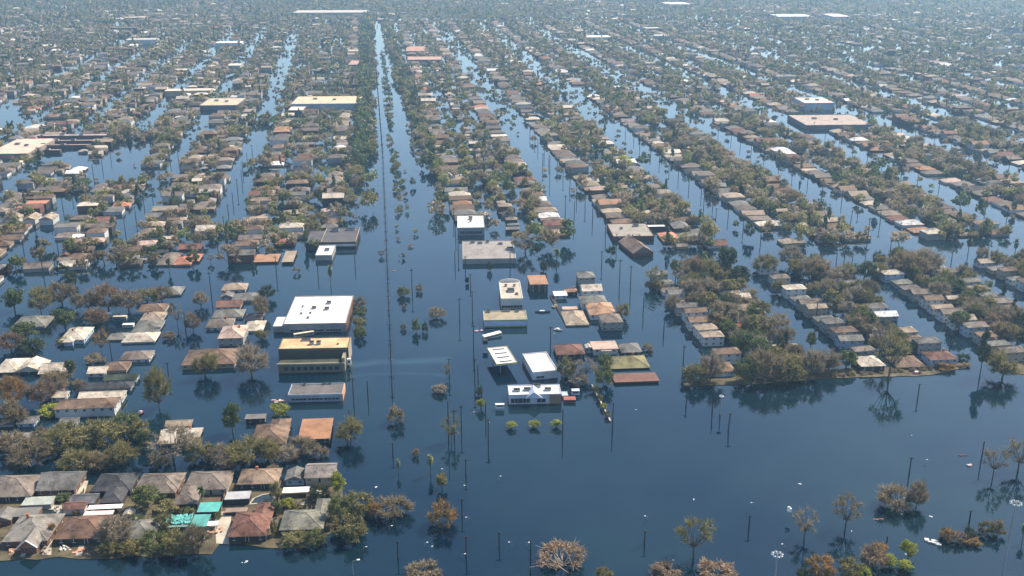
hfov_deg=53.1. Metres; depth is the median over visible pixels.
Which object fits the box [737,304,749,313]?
house
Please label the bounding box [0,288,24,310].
leafy tree
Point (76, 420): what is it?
house
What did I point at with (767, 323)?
leafy tree
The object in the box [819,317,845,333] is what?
house
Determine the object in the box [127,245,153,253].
house
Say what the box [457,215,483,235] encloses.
clinic
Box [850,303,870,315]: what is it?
leafy tree
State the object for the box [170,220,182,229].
house
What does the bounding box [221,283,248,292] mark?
house
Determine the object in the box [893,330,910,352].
leafy tree
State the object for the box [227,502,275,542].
house
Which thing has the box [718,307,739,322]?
leafy tree
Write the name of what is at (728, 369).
house
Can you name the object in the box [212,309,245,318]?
house
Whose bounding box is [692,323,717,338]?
house
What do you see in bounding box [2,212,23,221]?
house
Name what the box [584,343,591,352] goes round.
house
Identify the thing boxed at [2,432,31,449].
house
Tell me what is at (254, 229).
house
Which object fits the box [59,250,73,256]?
house
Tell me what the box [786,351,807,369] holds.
bare tree
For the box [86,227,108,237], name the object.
house
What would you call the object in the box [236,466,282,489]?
house
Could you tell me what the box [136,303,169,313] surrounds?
house
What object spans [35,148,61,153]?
school building
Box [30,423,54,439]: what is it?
bush
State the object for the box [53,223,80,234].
house
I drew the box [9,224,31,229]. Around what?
house
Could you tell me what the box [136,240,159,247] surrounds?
house
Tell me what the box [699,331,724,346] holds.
house
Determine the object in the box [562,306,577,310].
house
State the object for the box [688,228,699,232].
house
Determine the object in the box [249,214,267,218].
house
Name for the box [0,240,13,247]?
house
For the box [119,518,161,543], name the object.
house
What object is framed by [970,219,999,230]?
house
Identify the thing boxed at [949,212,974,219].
house
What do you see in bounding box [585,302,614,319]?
house
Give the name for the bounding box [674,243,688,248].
house
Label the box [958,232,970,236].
house
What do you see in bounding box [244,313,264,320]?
house
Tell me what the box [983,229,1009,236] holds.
house
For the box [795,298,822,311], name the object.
house
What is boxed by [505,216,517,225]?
house
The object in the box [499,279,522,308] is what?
cinema
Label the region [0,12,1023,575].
water
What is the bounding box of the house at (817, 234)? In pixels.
[808,231,820,237]
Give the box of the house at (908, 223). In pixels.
[895,219,924,227]
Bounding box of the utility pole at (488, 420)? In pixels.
[485,419,490,441]
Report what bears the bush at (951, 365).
on the bank at (730, 380)
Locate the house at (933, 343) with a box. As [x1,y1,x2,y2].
[911,336,942,353]
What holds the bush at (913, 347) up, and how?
on the water
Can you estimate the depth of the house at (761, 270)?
659.81 m
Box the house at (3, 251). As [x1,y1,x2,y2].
[0,248,6,256]
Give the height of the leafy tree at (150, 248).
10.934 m
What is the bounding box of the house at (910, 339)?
[905,335,920,341]
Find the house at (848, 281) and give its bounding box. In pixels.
[837,280,857,291]
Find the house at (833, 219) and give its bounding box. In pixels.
[819,217,841,222]
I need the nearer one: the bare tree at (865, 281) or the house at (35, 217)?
the bare tree at (865, 281)
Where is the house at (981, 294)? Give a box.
[977,292,1001,298]
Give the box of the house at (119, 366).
[104,361,132,372]
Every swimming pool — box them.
[42,509,57,513]
[248,493,274,504]
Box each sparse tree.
[92,328,108,355]
[142,421,200,463]
[167,302,183,325]
[440,413,459,442]
[444,363,450,374]
[574,357,599,374]
[645,266,663,280]
[671,268,681,282]
[675,515,717,558]
[676,265,692,277]
[726,291,741,304]
[767,327,783,343]
[771,315,782,334]
[786,262,795,274]
[789,503,820,538]
[817,278,836,293]
[828,491,866,529]
[841,290,853,301]
[861,286,872,302]
[869,317,898,355]
[872,330,911,378]
[980,309,996,323]
[982,446,1010,478]
[1000,320,1018,340]
[1004,436,1023,470]
[1009,305,1023,321]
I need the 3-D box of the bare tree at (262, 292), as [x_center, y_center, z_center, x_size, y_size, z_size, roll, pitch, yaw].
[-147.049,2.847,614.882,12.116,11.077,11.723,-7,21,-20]
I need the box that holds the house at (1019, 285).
[1015,278,1023,291]
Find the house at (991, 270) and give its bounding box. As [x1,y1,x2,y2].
[985,265,1005,274]
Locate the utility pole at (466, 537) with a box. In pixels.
[463,536,469,555]
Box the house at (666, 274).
[649,270,668,281]
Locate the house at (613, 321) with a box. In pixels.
[598,313,622,330]
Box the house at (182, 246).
[177,243,203,250]
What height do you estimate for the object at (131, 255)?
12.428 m
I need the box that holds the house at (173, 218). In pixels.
[169,217,179,220]
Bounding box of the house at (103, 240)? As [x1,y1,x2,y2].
[76,237,106,245]
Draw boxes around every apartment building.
[348,60,361,68]
[406,46,424,54]
[407,56,441,62]
[793,97,834,109]
[1003,27,1019,32]
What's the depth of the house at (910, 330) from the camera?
558.64 m
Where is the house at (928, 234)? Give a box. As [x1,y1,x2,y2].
[919,228,945,239]
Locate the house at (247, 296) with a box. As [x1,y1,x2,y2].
[232,292,258,301]
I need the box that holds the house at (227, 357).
[181,348,240,369]
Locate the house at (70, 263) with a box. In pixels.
[59,259,89,270]
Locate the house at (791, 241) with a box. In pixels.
[776,238,806,245]
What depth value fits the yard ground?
380.55 m
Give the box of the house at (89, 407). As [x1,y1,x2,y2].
[53,397,120,417]
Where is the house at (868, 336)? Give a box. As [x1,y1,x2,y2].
[866,333,878,339]
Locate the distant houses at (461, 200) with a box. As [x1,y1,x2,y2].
[0,0,1023,217]
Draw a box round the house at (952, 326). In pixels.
[946,314,976,329]
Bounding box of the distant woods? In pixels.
[0,0,1023,248]
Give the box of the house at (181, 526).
[166,515,191,531]
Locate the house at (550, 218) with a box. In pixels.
[540,217,563,223]
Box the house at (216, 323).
[205,316,235,329]
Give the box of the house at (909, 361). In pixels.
[885,355,926,368]
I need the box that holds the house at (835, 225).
[825,222,853,229]
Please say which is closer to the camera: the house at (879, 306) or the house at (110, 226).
the house at (879, 306)
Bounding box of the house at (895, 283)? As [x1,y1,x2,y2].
[891,279,914,288]
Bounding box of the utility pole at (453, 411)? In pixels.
[451,409,456,440]
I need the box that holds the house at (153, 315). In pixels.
[139,310,166,320]
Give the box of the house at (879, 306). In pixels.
[862,302,889,311]
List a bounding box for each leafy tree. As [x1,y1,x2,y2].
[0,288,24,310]
[3,265,13,271]
[6,254,23,271]
[6,321,39,340]
[18,337,46,354]
[38,238,51,248]
[48,251,58,263]
[50,308,75,327]
[55,491,70,501]
[62,359,75,375]
[63,239,73,249]
[67,244,78,251]
[73,257,87,270]
[95,250,106,263]
[109,246,115,253]
[130,484,160,507]
[135,432,154,450]
[146,244,156,255]
[148,252,161,265]
[154,498,178,512]
[185,250,199,265]
[221,402,241,433]
[280,497,294,507]
[330,470,346,492]
[435,472,446,486]
[475,398,484,409]
[506,421,517,428]
[528,419,540,427]
[550,419,561,426]
[670,259,682,278]
[696,291,719,312]
[698,272,712,278]
[702,278,716,291]
[706,299,728,311]
[716,246,736,267]
[717,318,732,334]
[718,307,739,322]
[720,292,736,302]
[721,270,736,280]
[722,320,739,337]
[723,278,741,289]
[728,265,750,281]
[733,277,748,290]
[741,310,754,315]
[745,314,764,330]
[748,298,763,307]
[748,337,772,351]
[759,316,778,331]
[760,329,772,337]
[767,345,788,356]
[806,331,816,347]
[808,264,821,278]
[822,288,845,310]
[826,297,844,312]
[836,280,850,293]
[838,301,856,314]
[839,350,858,367]
[847,285,865,302]
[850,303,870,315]
[850,309,870,319]
[853,260,877,279]
[867,312,878,323]
[874,254,887,263]
[882,553,899,566]
[883,323,902,331]
[888,246,905,256]
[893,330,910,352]
[896,558,914,571]
[898,539,918,558]
[928,275,950,289]
[948,278,966,293]
[948,310,971,330]
[956,296,970,306]
[960,290,976,297]
[979,280,993,287]
[982,296,998,306]
[991,252,1008,264]
[1011,253,1022,259]
[1014,329,1023,342]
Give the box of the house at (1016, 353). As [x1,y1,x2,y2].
[996,345,1023,361]
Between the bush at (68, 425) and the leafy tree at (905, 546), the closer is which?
the leafy tree at (905, 546)
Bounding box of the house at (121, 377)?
[103,373,139,381]
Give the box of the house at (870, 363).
[854,355,885,371]
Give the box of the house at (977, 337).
[973,331,999,345]
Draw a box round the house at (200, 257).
[191,253,203,262]
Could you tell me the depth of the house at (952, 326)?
568.28 m
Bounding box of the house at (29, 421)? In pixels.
[16,416,39,426]
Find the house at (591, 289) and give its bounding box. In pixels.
[579,284,602,295]
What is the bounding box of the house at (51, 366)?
[38,362,69,375]
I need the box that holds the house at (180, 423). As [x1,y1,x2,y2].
[164,419,193,428]
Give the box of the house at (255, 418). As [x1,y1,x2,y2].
[245,413,266,423]
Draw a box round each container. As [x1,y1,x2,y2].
[113,315,127,318]
[563,396,575,402]
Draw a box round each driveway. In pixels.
[42,541,51,554]
[75,545,83,555]
[215,511,230,543]
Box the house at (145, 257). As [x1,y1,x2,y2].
[126,254,149,261]
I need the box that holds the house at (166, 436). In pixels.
[159,425,203,445]
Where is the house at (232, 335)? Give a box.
[217,324,248,345]
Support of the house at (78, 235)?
on the water
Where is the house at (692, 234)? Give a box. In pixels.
[674,232,701,242]
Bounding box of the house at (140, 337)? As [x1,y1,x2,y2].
[121,332,160,343]
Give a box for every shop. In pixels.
[483,309,526,326]
[508,383,561,403]
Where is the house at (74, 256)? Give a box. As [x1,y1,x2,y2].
[67,251,91,259]
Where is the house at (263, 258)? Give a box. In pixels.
[254,254,280,263]
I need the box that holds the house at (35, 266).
[22,261,53,271]
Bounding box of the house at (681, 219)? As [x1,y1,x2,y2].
[674,216,697,222]
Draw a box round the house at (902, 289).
[898,284,920,294]
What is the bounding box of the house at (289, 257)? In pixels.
[282,251,296,263]
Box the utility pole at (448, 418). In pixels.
[447,401,448,441]
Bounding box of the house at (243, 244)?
[234,239,259,248]
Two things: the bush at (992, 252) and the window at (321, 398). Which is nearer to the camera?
the window at (321, 398)
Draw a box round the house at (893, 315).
[871,310,898,320]
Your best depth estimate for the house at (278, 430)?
445.99 m
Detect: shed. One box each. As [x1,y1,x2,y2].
[0,506,16,524]
[12,507,42,521]
[20,496,55,508]
[62,501,87,514]
[123,507,135,518]
[225,507,247,515]
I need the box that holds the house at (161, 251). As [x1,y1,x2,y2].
[154,249,168,255]
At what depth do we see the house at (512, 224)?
762.21 m
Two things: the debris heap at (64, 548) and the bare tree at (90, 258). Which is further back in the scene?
the bare tree at (90, 258)
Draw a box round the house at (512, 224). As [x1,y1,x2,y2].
[507,223,518,226]
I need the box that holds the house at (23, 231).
[4,227,27,234]
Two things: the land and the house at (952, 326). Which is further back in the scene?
the land
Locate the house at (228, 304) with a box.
[215,300,243,309]
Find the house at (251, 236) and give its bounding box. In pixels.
[238,234,262,241]
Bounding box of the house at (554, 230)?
[551,227,566,236]
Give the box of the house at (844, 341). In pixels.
[834,333,864,348]
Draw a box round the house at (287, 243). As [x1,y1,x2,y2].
[275,238,294,245]
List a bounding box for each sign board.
[495,403,503,407]
[571,388,579,394]
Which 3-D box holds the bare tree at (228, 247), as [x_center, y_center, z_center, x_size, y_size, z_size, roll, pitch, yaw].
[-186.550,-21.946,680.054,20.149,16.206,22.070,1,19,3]
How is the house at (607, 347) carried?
on the water
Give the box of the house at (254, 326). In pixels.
[246,320,266,332]
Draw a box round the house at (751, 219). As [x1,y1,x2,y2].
[747,215,772,222]
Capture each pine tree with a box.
[33,235,39,249]
[724,305,730,317]
[780,330,788,347]
[975,330,991,374]
[999,284,1007,295]
[1012,297,1017,309]
[1019,312,1023,327]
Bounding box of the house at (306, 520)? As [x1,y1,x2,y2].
[279,498,330,535]
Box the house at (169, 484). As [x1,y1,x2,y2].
[135,472,186,498]
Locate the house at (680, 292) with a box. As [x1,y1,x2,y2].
[665,289,685,299]
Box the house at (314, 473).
[304,463,337,485]
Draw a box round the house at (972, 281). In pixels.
[960,277,981,291]
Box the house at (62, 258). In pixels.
[56,257,71,263]
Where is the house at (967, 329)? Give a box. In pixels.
[959,321,990,337]
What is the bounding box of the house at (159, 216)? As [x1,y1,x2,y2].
[145,211,167,221]
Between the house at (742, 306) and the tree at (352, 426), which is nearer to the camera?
the tree at (352, 426)
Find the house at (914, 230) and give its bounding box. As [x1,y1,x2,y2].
[906,227,926,233]
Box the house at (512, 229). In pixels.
[505,226,519,232]
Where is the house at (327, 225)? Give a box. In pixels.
[320,223,337,230]
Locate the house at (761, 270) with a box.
[756,261,776,274]
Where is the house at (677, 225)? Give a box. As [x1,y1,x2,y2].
[668,221,689,229]
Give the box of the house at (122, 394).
[77,390,126,402]
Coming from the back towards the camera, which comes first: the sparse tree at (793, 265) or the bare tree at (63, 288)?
the sparse tree at (793, 265)
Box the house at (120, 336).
[106,332,130,340]
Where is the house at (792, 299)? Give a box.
[789,295,809,305]
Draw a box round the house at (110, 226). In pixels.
[84,223,114,233]
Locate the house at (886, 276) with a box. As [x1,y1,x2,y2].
[879,269,904,282]
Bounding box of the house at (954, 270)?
[934,267,959,278]
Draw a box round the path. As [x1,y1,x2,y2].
[76,481,87,493]
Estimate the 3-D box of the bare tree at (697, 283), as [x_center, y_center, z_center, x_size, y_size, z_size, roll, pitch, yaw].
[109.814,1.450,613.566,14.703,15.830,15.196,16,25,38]
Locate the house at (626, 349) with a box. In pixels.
[617,343,641,355]
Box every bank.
[682,362,969,386]
[1003,361,1023,374]
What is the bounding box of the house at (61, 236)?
[54,232,80,239]
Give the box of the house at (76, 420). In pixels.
[58,417,79,426]
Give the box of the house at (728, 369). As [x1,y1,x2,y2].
[706,362,734,376]
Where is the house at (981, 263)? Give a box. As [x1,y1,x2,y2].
[973,258,998,267]
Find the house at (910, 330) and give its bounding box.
[899,326,918,334]
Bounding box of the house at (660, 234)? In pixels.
[657,232,679,242]
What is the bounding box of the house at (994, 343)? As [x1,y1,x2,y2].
[985,338,1012,353]
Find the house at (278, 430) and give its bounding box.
[253,418,291,446]
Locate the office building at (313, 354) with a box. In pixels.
[277,337,351,372]
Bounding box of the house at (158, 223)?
[144,221,165,228]
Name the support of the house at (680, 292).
on the water
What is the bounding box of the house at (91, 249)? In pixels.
[76,246,95,252]
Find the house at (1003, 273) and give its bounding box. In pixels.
[996,267,1019,279]
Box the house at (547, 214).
[538,212,559,219]
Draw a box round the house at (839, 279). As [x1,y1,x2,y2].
[828,276,849,282]
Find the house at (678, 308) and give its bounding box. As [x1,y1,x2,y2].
[674,301,699,315]
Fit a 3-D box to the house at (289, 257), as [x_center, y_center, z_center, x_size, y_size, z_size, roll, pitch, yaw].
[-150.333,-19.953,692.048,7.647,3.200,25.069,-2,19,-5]
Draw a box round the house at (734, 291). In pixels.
[718,290,740,296]
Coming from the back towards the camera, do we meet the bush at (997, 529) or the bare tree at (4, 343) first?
the bare tree at (4, 343)
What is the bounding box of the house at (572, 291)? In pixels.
[563,287,577,294]
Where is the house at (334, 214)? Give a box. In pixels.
[326,211,342,218]
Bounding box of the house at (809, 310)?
[803,303,827,318]
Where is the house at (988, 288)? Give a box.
[965,285,991,292]
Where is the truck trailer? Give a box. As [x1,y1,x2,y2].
[482,331,501,338]
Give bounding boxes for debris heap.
[8,548,19,554]
[41,545,49,553]
[59,544,70,550]
[72,548,84,552]
[84,550,93,555]
[206,529,217,533]
[271,399,285,402]
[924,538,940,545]
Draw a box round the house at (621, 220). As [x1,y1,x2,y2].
[610,218,634,223]
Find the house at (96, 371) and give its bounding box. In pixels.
[86,366,108,376]
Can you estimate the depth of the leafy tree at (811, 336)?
539.47 m
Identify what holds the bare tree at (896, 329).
on the water
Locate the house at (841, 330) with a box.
[829,326,858,340]
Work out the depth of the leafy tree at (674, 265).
649.40 m
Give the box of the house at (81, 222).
[69,221,84,228]
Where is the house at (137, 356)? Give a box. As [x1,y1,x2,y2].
[119,350,154,362]
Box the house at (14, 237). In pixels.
[0,234,23,241]
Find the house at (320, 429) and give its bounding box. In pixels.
[299,418,333,443]
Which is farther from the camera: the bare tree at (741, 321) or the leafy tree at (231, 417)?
the bare tree at (741, 321)
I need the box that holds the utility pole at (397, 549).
[394,540,400,557]
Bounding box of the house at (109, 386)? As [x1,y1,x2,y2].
[74,381,134,392]
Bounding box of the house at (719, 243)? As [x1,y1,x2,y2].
[704,239,728,247]
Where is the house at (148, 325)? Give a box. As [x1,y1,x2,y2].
[131,320,165,331]
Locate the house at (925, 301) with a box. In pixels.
[919,294,944,308]
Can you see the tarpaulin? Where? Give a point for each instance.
(182, 518)
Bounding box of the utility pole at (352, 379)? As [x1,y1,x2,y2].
[350,377,354,405]
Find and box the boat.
[535,310,549,312]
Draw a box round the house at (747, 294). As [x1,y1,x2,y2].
[728,293,751,302]
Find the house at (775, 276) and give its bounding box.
[768,272,790,284]
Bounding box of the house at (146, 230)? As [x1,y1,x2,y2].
[138,228,156,235]
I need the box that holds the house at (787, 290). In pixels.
[781,284,806,298]
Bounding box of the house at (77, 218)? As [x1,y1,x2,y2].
[69,214,93,221]
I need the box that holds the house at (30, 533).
[1,513,65,553]
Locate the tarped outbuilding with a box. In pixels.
[197,502,221,515]
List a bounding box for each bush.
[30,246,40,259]
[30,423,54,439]
[38,402,56,417]
[47,521,57,533]
[52,417,80,444]
[55,261,69,271]
[55,336,65,345]
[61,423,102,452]
[64,270,77,284]
[78,418,98,428]
[84,352,105,363]
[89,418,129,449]
[94,537,118,556]
[110,410,139,438]
[116,536,140,556]
[126,418,152,439]
[128,512,145,520]
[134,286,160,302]
[136,527,167,556]
[145,446,172,467]
[151,511,172,529]
[155,494,167,502]
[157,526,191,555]
[161,330,175,339]
[177,432,203,450]
[178,504,193,514]
[183,437,216,463]
[213,511,221,518]
[225,439,245,453]
[253,329,268,339]
[265,245,276,253]
[266,463,279,467]
[268,479,280,497]
[269,518,277,534]
[270,402,290,416]
[271,498,280,513]
[280,528,307,548]
[289,502,302,509]
[301,527,330,547]
[305,482,330,500]
[311,443,329,457]
[325,491,352,523]
[330,510,369,542]
[340,490,377,516]
[352,304,365,316]
[353,296,366,306]
[353,316,366,326]
[353,325,366,337]
[365,499,381,516]
[386,403,404,422]
[397,285,409,295]
[404,557,443,575]
[411,318,419,331]
[411,448,418,456]
[415,283,422,291]
[421,322,427,331]
[424,496,457,527]
[432,383,446,393]
[475,385,482,395]
[487,260,491,270]
[540,260,547,271]
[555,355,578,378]
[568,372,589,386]
[593,384,599,392]
[594,363,613,384]
[594,565,614,575]
[596,393,602,400]
[597,352,613,365]
[600,402,606,408]
[604,410,609,416]
[605,245,615,254]
[615,302,628,317]
[641,342,653,350]
[649,559,681,575]
[651,276,666,291]
[681,362,708,383]
[698,556,737,575]
[709,310,720,321]
[720,259,732,275]
[727,326,744,347]
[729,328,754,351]
[732,354,759,383]
[739,288,758,299]
[746,304,765,314]
[747,328,762,346]
[773,351,807,382]
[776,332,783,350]
[795,566,808,575]
[803,284,813,293]
[804,553,838,575]
[828,372,837,376]
[837,555,862,575]
[847,371,855,375]
[856,542,888,567]
[857,566,871,575]
[863,320,874,332]
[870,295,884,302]
[872,250,885,262]
[873,540,887,555]
[903,340,916,352]
[933,268,956,281]
[934,361,956,370]
[939,527,954,541]
[951,529,967,543]
[956,263,973,276]
[956,353,970,361]
[958,267,977,278]
[963,525,976,538]
[965,535,982,545]
[967,303,990,320]
[974,283,986,296]
[976,247,986,254]
[977,246,989,258]
[977,520,993,534]
[989,248,998,258]
[990,518,1007,534]
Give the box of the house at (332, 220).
[327,218,342,224]
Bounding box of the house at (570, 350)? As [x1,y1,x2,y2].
[553,344,584,358]
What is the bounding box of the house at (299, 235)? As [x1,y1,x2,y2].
[279,232,303,238]
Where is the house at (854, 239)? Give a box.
[839,233,871,241]
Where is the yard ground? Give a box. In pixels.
[0,480,342,560]
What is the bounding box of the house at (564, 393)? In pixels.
[561,391,567,397]
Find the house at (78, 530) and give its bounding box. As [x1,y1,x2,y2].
[54,515,116,544]
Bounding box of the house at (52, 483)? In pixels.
[35,471,86,495]
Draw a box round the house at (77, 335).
[60,327,93,345]
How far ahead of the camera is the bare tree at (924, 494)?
391.40 m
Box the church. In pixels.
[618,234,652,256]
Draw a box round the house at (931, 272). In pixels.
[927,265,946,274]
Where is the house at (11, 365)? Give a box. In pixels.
[0,358,29,374]
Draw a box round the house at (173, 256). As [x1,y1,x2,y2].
[157,252,181,265]
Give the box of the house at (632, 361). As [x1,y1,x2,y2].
[606,352,650,369]
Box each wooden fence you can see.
[152,509,191,513]
[220,491,224,512]
[284,504,310,509]
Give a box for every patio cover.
[83,510,114,515]
[87,504,122,511]
[207,521,217,529]
[282,486,309,495]
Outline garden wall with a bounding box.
[591,384,610,421]
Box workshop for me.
[288,382,345,402]
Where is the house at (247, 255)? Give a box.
[227,249,255,262]
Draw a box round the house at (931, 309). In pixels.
[927,304,953,314]
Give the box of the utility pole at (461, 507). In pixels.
[458,498,464,515]
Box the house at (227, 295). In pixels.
[220,291,234,299]
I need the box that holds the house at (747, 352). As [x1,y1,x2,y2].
[744,348,756,358]
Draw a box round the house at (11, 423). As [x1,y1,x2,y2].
[0,418,16,426]
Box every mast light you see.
[719,395,723,414]
[771,550,783,575]
[1001,499,1021,575]
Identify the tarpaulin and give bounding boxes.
[166,513,193,523]
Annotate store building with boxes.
[305,227,359,249]
[315,245,335,260]
[462,240,515,263]
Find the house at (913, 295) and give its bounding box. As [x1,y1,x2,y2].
[907,288,931,301]
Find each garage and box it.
[69,493,99,506]
[174,493,200,508]
[224,491,251,504]
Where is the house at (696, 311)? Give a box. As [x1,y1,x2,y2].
[681,307,707,322]
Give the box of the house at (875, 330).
[869,326,880,333]
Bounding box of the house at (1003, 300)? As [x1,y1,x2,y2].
[992,297,1012,311]
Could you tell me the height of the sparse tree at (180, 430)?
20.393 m
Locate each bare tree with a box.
[0,331,24,350]
[0,372,27,401]
[0,398,29,421]
[0,429,28,452]
[2,433,50,466]
[24,379,57,403]
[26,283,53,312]
[32,248,46,259]
[37,367,70,390]
[37,425,77,454]
[44,280,76,304]
[53,447,98,471]
[67,288,106,310]
[71,378,85,388]
[73,240,87,252]
[80,449,111,471]
[82,306,110,324]
[87,253,101,264]
[87,280,123,310]
[94,512,134,542]
[103,439,141,465]
[104,249,125,265]
[108,288,143,310]
[115,244,129,255]
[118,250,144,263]
[141,362,172,408]
[147,284,174,301]
[180,520,213,554]
[183,310,201,330]
[186,242,198,251]
[190,347,217,375]
[192,290,209,306]
[202,441,232,463]
[213,243,244,263]
[214,453,237,470]
[221,431,278,465]
[233,340,270,376]
[251,292,269,315]
[251,440,282,460]
[258,284,275,296]
[274,443,300,462]
[286,434,317,455]
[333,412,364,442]
[373,493,415,520]
[428,306,447,317]
[511,230,534,252]
[644,280,656,289]
[664,293,681,310]
[677,271,705,287]
[679,256,693,269]
[680,277,700,295]
[682,262,701,273]
[684,251,706,272]
[685,278,706,292]
[685,290,700,303]
[697,256,723,278]
[699,349,726,380]
[700,276,716,290]
[707,310,729,329]
[712,303,730,311]
[713,270,723,280]
[714,278,733,292]
[723,300,739,309]
[737,331,755,346]
[738,313,751,329]
[742,296,753,303]
[747,345,787,382]
[750,252,779,270]
[757,302,772,313]
[759,357,774,372]
[769,311,791,327]
[770,277,786,292]
[775,326,797,342]
[775,341,790,349]
[777,244,803,265]
[784,342,805,355]
[786,258,799,269]
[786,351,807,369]
[793,260,811,276]
[800,346,828,375]
[803,253,833,270]
[806,262,831,279]
[806,282,815,290]
[806,353,834,369]
[813,275,838,294]
[821,348,842,371]
[827,264,851,278]
[840,260,857,277]
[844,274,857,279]
[844,311,870,329]
[849,277,866,286]
[849,319,869,333]
[855,275,880,295]
[864,294,876,302]
[867,335,884,349]
[872,261,887,277]
[875,481,920,512]
[878,327,906,343]
[883,249,928,275]
[889,248,907,259]
[902,261,922,279]
[906,261,928,274]
[906,478,929,507]
[908,246,946,273]
[913,273,929,287]
[928,279,953,295]
[955,293,969,301]
[961,298,987,318]
[965,283,989,297]
[968,294,985,302]
[981,293,996,299]
[985,348,1023,378]
[986,303,1013,322]
[988,319,1012,339]
[993,321,1023,343]
[999,255,1018,266]
[1001,307,1017,321]
[1015,259,1023,275]
[1015,308,1022,320]
[1018,268,1023,276]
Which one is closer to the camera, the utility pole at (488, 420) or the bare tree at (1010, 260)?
the utility pole at (488, 420)
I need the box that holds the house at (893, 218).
[885,215,908,222]
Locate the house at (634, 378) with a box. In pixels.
[612,372,658,383]
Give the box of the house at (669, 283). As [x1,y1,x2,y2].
[656,279,674,288]
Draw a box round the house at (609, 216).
[604,212,629,220]
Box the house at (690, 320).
[685,315,712,330]
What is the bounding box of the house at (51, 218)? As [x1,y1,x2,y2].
[39,212,58,224]
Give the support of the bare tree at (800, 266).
on the water
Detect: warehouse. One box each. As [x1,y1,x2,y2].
[199,98,245,109]
[227,63,242,68]
[273,295,353,332]
[293,10,368,14]
[522,352,557,379]
[653,35,669,37]
[661,2,690,6]
[769,14,813,19]
[821,14,850,19]
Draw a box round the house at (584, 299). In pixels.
[578,295,606,309]
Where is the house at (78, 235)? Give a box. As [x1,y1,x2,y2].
[72,234,84,237]
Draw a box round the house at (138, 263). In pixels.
[119,259,142,266]
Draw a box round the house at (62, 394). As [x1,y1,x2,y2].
[50,389,69,401]
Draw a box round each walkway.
[293,330,313,336]
[549,295,563,320]
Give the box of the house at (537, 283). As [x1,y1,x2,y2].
[527,275,547,291]
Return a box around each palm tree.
[196,486,204,501]
[328,265,332,285]
[396,458,400,473]
[427,454,433,474]
[553,248,560,265]
[966,238,972,254]
[1013,238,1019,253]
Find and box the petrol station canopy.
[487,346,516,371]
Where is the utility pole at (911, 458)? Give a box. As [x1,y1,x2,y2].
[908,457,914,476]
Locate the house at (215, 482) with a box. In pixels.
[179,470,234,494]
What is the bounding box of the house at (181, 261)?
[172,256,191,265]
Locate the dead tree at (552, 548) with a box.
[532,537,587,571]
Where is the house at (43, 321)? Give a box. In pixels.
[12,315,53,328]
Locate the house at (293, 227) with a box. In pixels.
[278,222,303,231]
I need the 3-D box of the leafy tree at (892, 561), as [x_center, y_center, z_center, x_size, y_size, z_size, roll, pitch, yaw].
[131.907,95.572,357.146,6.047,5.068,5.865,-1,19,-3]
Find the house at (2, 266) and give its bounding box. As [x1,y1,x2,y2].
[0,264,11,272]
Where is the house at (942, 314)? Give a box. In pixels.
[935,307,962,322]
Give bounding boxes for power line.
[381,148,393,371]
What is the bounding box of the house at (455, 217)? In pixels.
[454,215,476,222]
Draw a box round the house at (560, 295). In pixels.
[553,291,567,298]
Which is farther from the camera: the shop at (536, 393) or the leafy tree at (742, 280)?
the leafy tree at (742, 280)
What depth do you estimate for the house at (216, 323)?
570.98 m
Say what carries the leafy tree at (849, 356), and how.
on the bank at (730, 380)
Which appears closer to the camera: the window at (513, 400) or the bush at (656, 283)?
the window at (513, 400)
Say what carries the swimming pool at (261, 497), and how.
in the yard ground
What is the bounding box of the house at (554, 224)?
[541,219,565,228]
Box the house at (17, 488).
[0,474,39,501]
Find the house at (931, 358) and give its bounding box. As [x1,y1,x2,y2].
[921,348,958,366]
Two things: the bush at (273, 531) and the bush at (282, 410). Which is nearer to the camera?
the bush at (273, 531)
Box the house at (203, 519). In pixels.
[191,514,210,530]
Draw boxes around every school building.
[0,138,55,158]
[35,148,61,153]
[40,143,90,148]
[41,133,106,138]
[55,138,92,143]
[288,106,306,114]
[291,96,362,109]
[607,223,653,240]
[632,234,640,240]
[647,225,665,229]
[787,114,872,129]
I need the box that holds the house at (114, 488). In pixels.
[90,472,140,504]
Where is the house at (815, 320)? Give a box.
[812,315,832,325]
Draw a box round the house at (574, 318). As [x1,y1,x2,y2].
[561,310,588,325]
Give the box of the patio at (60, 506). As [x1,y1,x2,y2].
[50,505,61,513]
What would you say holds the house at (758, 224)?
on the water
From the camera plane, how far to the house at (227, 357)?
522.05 m
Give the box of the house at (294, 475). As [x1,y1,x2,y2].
[284,466,304,485]
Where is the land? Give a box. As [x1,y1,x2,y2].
[0,0,1023,22]
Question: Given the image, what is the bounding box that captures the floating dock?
[122,323,134,326]
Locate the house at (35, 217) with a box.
[23,212,41,224]
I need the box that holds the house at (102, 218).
[95,216,115,220]
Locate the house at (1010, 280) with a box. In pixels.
[1005,276,1023,285]
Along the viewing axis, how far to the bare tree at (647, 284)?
629.29 m
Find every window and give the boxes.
[291,398,306,399]
[307,329,322,330]
[308,397,322,399]
[324,397,338,399]
[460,231,470,233]
[502,305,521,307]
[511,398,521,402]
[519,398,529,402]
[537,398,545,401]
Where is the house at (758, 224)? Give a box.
[754,219,783,228]
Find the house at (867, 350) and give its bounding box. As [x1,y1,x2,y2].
[849,345,876,355]
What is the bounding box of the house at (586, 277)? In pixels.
[576,271,595,284]
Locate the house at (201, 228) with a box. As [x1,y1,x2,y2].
[195,225,215,234]
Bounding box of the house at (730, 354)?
[711,347,741,363]
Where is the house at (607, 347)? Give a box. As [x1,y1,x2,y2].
[590,341,618,354]
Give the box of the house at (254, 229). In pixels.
[240,225,263,233]
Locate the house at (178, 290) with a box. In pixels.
[161,286,185,295]
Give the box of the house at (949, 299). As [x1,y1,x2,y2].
[943,295,959,303]
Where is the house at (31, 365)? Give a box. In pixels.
[15,356,50,373]
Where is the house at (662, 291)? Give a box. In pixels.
[659,287,678,295]

